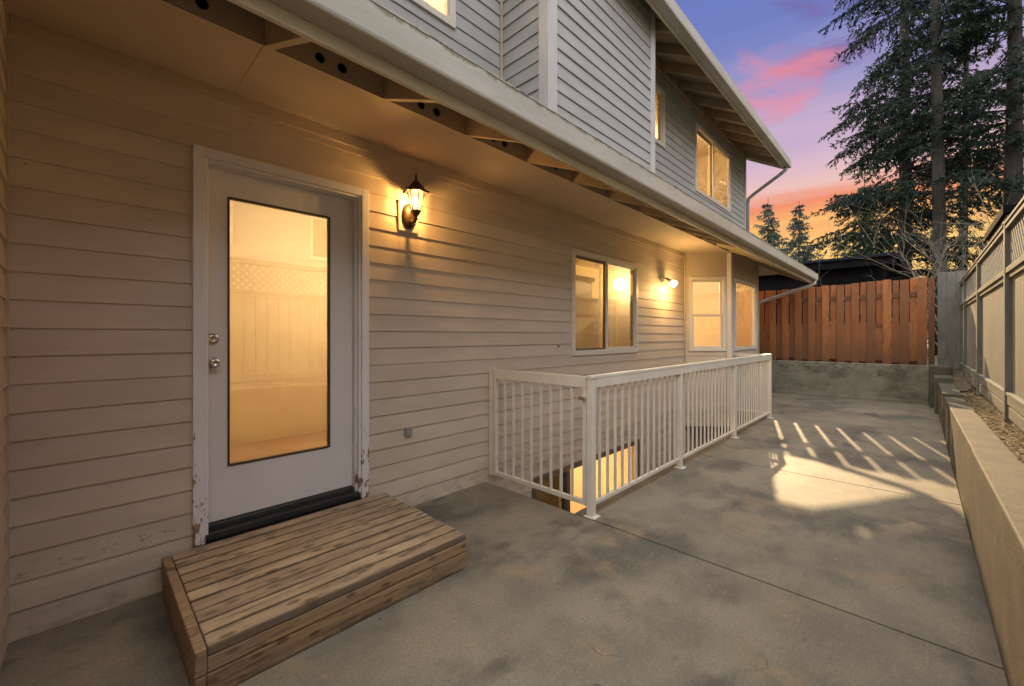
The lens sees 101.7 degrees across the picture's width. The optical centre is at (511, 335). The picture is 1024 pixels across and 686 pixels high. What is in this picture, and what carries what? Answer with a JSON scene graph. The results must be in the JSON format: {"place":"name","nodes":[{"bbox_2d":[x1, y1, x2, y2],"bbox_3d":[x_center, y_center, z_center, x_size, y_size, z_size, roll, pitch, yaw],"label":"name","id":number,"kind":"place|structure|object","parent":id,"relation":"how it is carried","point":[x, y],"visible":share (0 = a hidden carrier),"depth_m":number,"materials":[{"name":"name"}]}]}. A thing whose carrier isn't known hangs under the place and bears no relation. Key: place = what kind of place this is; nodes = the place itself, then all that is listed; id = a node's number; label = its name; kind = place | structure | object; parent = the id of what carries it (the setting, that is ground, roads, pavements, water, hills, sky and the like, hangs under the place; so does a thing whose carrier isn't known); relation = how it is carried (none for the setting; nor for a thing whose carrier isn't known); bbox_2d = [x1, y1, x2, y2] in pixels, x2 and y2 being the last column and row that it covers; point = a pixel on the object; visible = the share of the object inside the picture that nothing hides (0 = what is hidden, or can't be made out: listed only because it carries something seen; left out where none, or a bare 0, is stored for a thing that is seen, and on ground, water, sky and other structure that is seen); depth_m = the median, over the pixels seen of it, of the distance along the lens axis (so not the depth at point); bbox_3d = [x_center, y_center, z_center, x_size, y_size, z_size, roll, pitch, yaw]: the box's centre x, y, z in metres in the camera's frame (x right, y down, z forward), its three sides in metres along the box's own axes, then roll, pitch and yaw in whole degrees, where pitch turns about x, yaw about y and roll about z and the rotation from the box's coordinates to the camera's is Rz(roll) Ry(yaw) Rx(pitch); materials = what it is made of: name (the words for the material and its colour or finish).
{"place":"outdoors","nodes":[
{"label":"outdoors","id":0,"kind":"place"},
{"bbox_2d":[0,392,1007,685],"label":"patio","id":1,"kind":"structure","parent":0,"point":[810,540],"depth_m":2.17,"materials":[{"name":"concrete"}]},
{"bbox_2d":[161,492,465,685],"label":"wooden step","id":2,"kind":"object","parent":1,"relation":"on","point":[242,607],"visible":1,"depth_m":2.00,"materials":[{"name":"brown wood"}]},
{"bbox_2d":[0,0,817,670],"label":"house","id":3,"kind":"structure","parent":1,"relation":"on","point":[234,300],"depth_m":2.87,"materials":[{"name":"paint"}]},
{"bbox_2d":[208,167,351,522],"bbox_3d":[-1.440,0.052,2.676,0.115,2.040,0.861,0,0,44],"label":"door","id":4,"kind":"structure","parent":3,"relation":"in","point":[236,488],"depth_m":2.63,"materials":[{"name":"paint"}]},
{"bbox_2d":[397,173,429,233],"bbox_3d":[-0.737,-1.018,3.157,0.232,0.425,0.198,0,0,44],"label":"wall lantern","id":5,"kind":"object","parent":3,"relation":"attached to","point":[408,215],"depth_m":3.18,"materials":[{"name":"black metal"}]},
{"bbox_2d":[409,0,455,29],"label":"window","id":6,"kind":"structure","parent":3,"relation":"in","point":[444,11],"depth_m":3.48,"materials":[{"name":"glass"}]},
{"bbox_2d":[489,367,585,505],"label":"railing","id":7,"kind":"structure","parent":3,"relation":"attached to","point":[550,379],"depth_m":3.48,"materials":[{"name":"paint"}]},
{"bbox_2d":[531,439,639,513],"bbox_3d":[0.979,2.510,5.116,0.096,2.084,2.274,0,0,44],"label":"sliding door","id":8,"kind":"structure","parent":3,"relation":"in","point":[570,506],"depth_m":4.93,"materials":[{"name":"glass"}]},
{"bbox_2d":[571,248,637,355],"bbox_3d":[1.203,-0.385,5.345,0.096,1.234,1.554,0,0,44],"label":"window","id":9,"kind":"structure","parent":3,"relation":"in","point":[604,291],"depth_m":5.31,"materials":[{"name":"glass"}]},
{"bbox_2d":[655,82,664,148],"bbox_3d":[2.065,-3.360,6.228,0.096,0.884,0.824,0,0,44],"label":"window","id":10,"kind":"structure","parent":3,"relation":"in","point":[659,92],"depth_m":6.44,"materials":[{"name":"glass"}]},
{"bbox_2d":[660,274,677,287],"bbox_3d":[2.410,-0.843,6.395,0.254,0.215,0.110,0,0,27],"label":"flood lamp","id":11,"kind":"object","parent":3,"relation":"attached to","point":[673,283],"visible":1,"depth_m":6.36,"materials":[{"name":"plastic"}]},
{"bbox_2d":[689,277,726,350],"bbox_3d":[3.321,-0.370,7.106,0.634,1.264,0.096,0,0,-1],"label":"window","id":12,"kind":"structure","parent":3,"relation":"in","point":[722,281],"depth_m":7.06,"materials":[{"name":"plastic"}]},
{"bbox_2d":[695,122,730,212],"bbox_3d":[3.902,-3.185,8.111,0.096,1.214,1.924,0,0,44],"label":"window","id":13,"kind":"structure","parent":3,"relation":"in","point":[704,143],"depth_m":8.12,"materials":[{"name":"glass"}]},
{"bbox_2d":[702,421,745,444],"bbox_3d":[1.996,2.651,5.325,1.160,2.379,5.610,0,0,44],"label":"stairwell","id":14,"kind":"object","parent":3,"relation":"attached to","point":[713,432],"depth_m":7.50,"materials":[{"name":"concrete"}]},
{"bbox_2d":[734,278,756,350],"bbox_3d":[4.317,-0.370,7.748,0.096,1.264,1.344,0,0,44],"label":"window","id":15,"kind":"structure","parent":3,"relation":"in","point":[745,293],"depth_m":7.75,"materials":[{"name":"glass"}]},
{"bbox_2d":[584,353,772,519],"bbox_3d":[2.222,0.818,5.115,0.595,1.045,5.265,0,0,44],"label":"stair railing","id":16,"kind":"object","parent":1,"relation":"on","point":[762,385],"visible":1,"depth_m":4.15,"materials":[{"name":"paint"}]},
{"bbox_2d":[772,360,928,404],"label":"retaining wall","id":17,"kind":"structure","parent":1,"relation":"on","point":[899,383],"depth_m":8.85,"materials":[{"name":"grey concrete"}]},
{"bbox_2d":[929,365,1023,685],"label":"retaining wall","id":18,"kind":"structure","parent":1,"relation":"on","point":[987,466],"depth_m":2.13,"materials":[{"name":"concrete"}]},
{"bbox_2d":[675,0,1023,320],"label":"sky","id":19,"kind":"structure","parent":0,"point":[774,51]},
{"bbox_2d":[927,340,937,364],"bbox_3d":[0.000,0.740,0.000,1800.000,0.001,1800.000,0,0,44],"label":"ground","id":20,"kind":"structure","parent":0,"point":[936,360],"depth_m":13.54,"materials":[{"name":"grey concrete"}]},
{"bbox_2d":[752,204,796,258],"bbox_3d":[23.312,-5.856,37.644,6.189,13.409,7.044,0,0,11],"label":"conifer tree","id":21,"kind":"object","parent":20,"relation":"on","point":[773,235],"visible":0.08,"depth_m":37.66,"materials":[{"name":"green plant"}]},
{"bbox_2d":[780,205,822,261],"bbox_3d":[26.896,-5.856,38.965,7.295,13.409,6.845,0,0,44],"label":"conifer tree","id":22,"kind":"object","parent":20,"relation":"on","point":[800,238],"visible":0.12,"depth_m":38.73,"materials":[{"name":"green plant"}]},
{"bbox_2d":[759,252,900,324],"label":"neighbour garage","id":23,"kind":"structure","parent":20,"relation":"on","point":[856,269],"depth_m":15.94,"materials":[{"name":"wood"}]},
{"bbox_2d":[816,264,859,321],"bbox_3d":[10.587,-0.836,13.663,1.674,3.276,2.256,0,0,44],"label":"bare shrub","id":24,"kind":"object","parent":20,"relation":"on","point":[829,294],"visible":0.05,"depth_m":13.74,"materials":[{"name":"brown plant"}]},
{"bbox_2d":[831,239,846,257],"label":"conifer tree","id":25,"kind":"object","parent":20,"relation":"on","point":[832,249],"visible":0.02,"depth_m":43.94,"materials":[{"name":"green plant"}]},
{"bbox_2d":[835,178,914,321],"bbox_3d":[22.996,-4.616,26.944,6.006,11.088,5.848,0,0,44],"label":"conifer tree","id":26,"kind":"object","parent":20,"relation":"on","point":[859,221],"visible":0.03,"depth_m":26.69,"materials":[{"name":"green plant"}]},
{"bbox_2d":[805,0,1005,321],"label":"conifer tree","id":27,"kind":"object","parent":20,"relation":"on","point":[868,157],"visible":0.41,"depth_m":18.43,"materials":[{"name":"green plant"}]},
{"bbox_2d":[891,289,927,343],"bbox_3d":[23.009,-1.264,23.400,7.385,4.254,5.140,0,0,29],"label":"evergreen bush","id":28,"kind":"object","parent":20,"relation":"on","point":[892,308],"visible":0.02,"depth_m":24.18,"materials":[{"name":"green plant"}]},
{"bbox_2d":[820,171,1015,345],"bbox_3d":[12.653,-2.055,12.197,6.156,5.715,5.960,0,0,44],"label":"bare shrub","id":29,"kind":"object","parent":20,"relation":"on","point":[940,262],"visible":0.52,"depth_m":12.83,"materials":[{"name":"brown plant"}]},
{"bbox_2d":[842,155,999,303],"bbox_3d":[14.705,-2.084,12.396,7.446,5.780,6.582,0,0,44],"label":"bare shrub","id":30,"kind":"object","parent":20,"relation":"on","point":[923,237],"visible":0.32,"depth_m":12.32,"materials":[{"name":"brown plant"}]},
{"bbox_2d":[829,0,1023,354],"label":"conifer tree","id":31,"kind":"object","parent":20,"relation":"on","point":[940,176],"visible":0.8,"depth_m":15.95,"materials":[{"name":"green plant"}]},
{"bbox_2d":[893,0,1023,221],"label":"conifer tree","id":32,"kind":"object","parent":20,"relation":"on","point":[1010,74],"visible":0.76,"depth_m":14.90,"materials":[{"name":"green plant"}]},
{"bbox_2d":[912,1,1004,269],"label":"conifer tree","id":33,"kind":"object","parent":20,"relation":"on","point":[967,138],"visible":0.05,"depth_m":26.80,"materials":[{"name":"green plant"}]},
{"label":"soil strip","id":34,"kind":"structure","parent":20,"relation":"on","visible":0},
{"bbox_2d":[759,277,934,364],"bbox_3d":[6.620,-0.222,10.101,5.094,1.923,0.095,0,0,44],"label":"cedar fence","id":35,"kind":"object","parent":34,"relation":"on","point":[884,339],"visible":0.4,"depth_m":9.16,"materials":[{"name":"brown wood"}]},
{"bbox_2d":[937,270,966,368],"bbox_3d":[8.725,-0.301,8.099,0.637,1.923,0.060,0,0,44],"label":"grey board fence","id":36,"kind":"object","parent":34,"relation":"on","point":[948,317],"visible":0.34,"depth_m":8.19,"materials":[{"name":"grey wood"}]},
{"bbox_2d":[952,370,1023,464],"bbox_3d":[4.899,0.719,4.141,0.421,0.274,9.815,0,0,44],"label":"leaf litter","id":37,"kind":"object","parent":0,"point":[981,412],"visible":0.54,"depth_m":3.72,"materials":[{"name":"brown plant"}]},
{"bbox_2d":[959,386,972,392],"bbox_3d":[6.642,0.795,6.098,0.142,0.100,0.272,0,0,44],"label":"rock","id":38,"kind":"object","parent":37,"relation":"on","point":[964,389],"visible":0.75,"depth_m":6.04,"materials":[{"name":"stone"}]},
{"bbox_2d":[959,196,1023,431],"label":"grey fence","id":39,"kind":"object","parent":37,"relation":"on","point":[991,323],"visible":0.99,"depth_m":4.32,"materials":[{"name":"grey wood"}]},
{"bbox_2d":[984,203,1017,241],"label":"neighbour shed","id":40,"kind":"structure","parent":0,"point":[1004,213],"depth_m":5.57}
]}

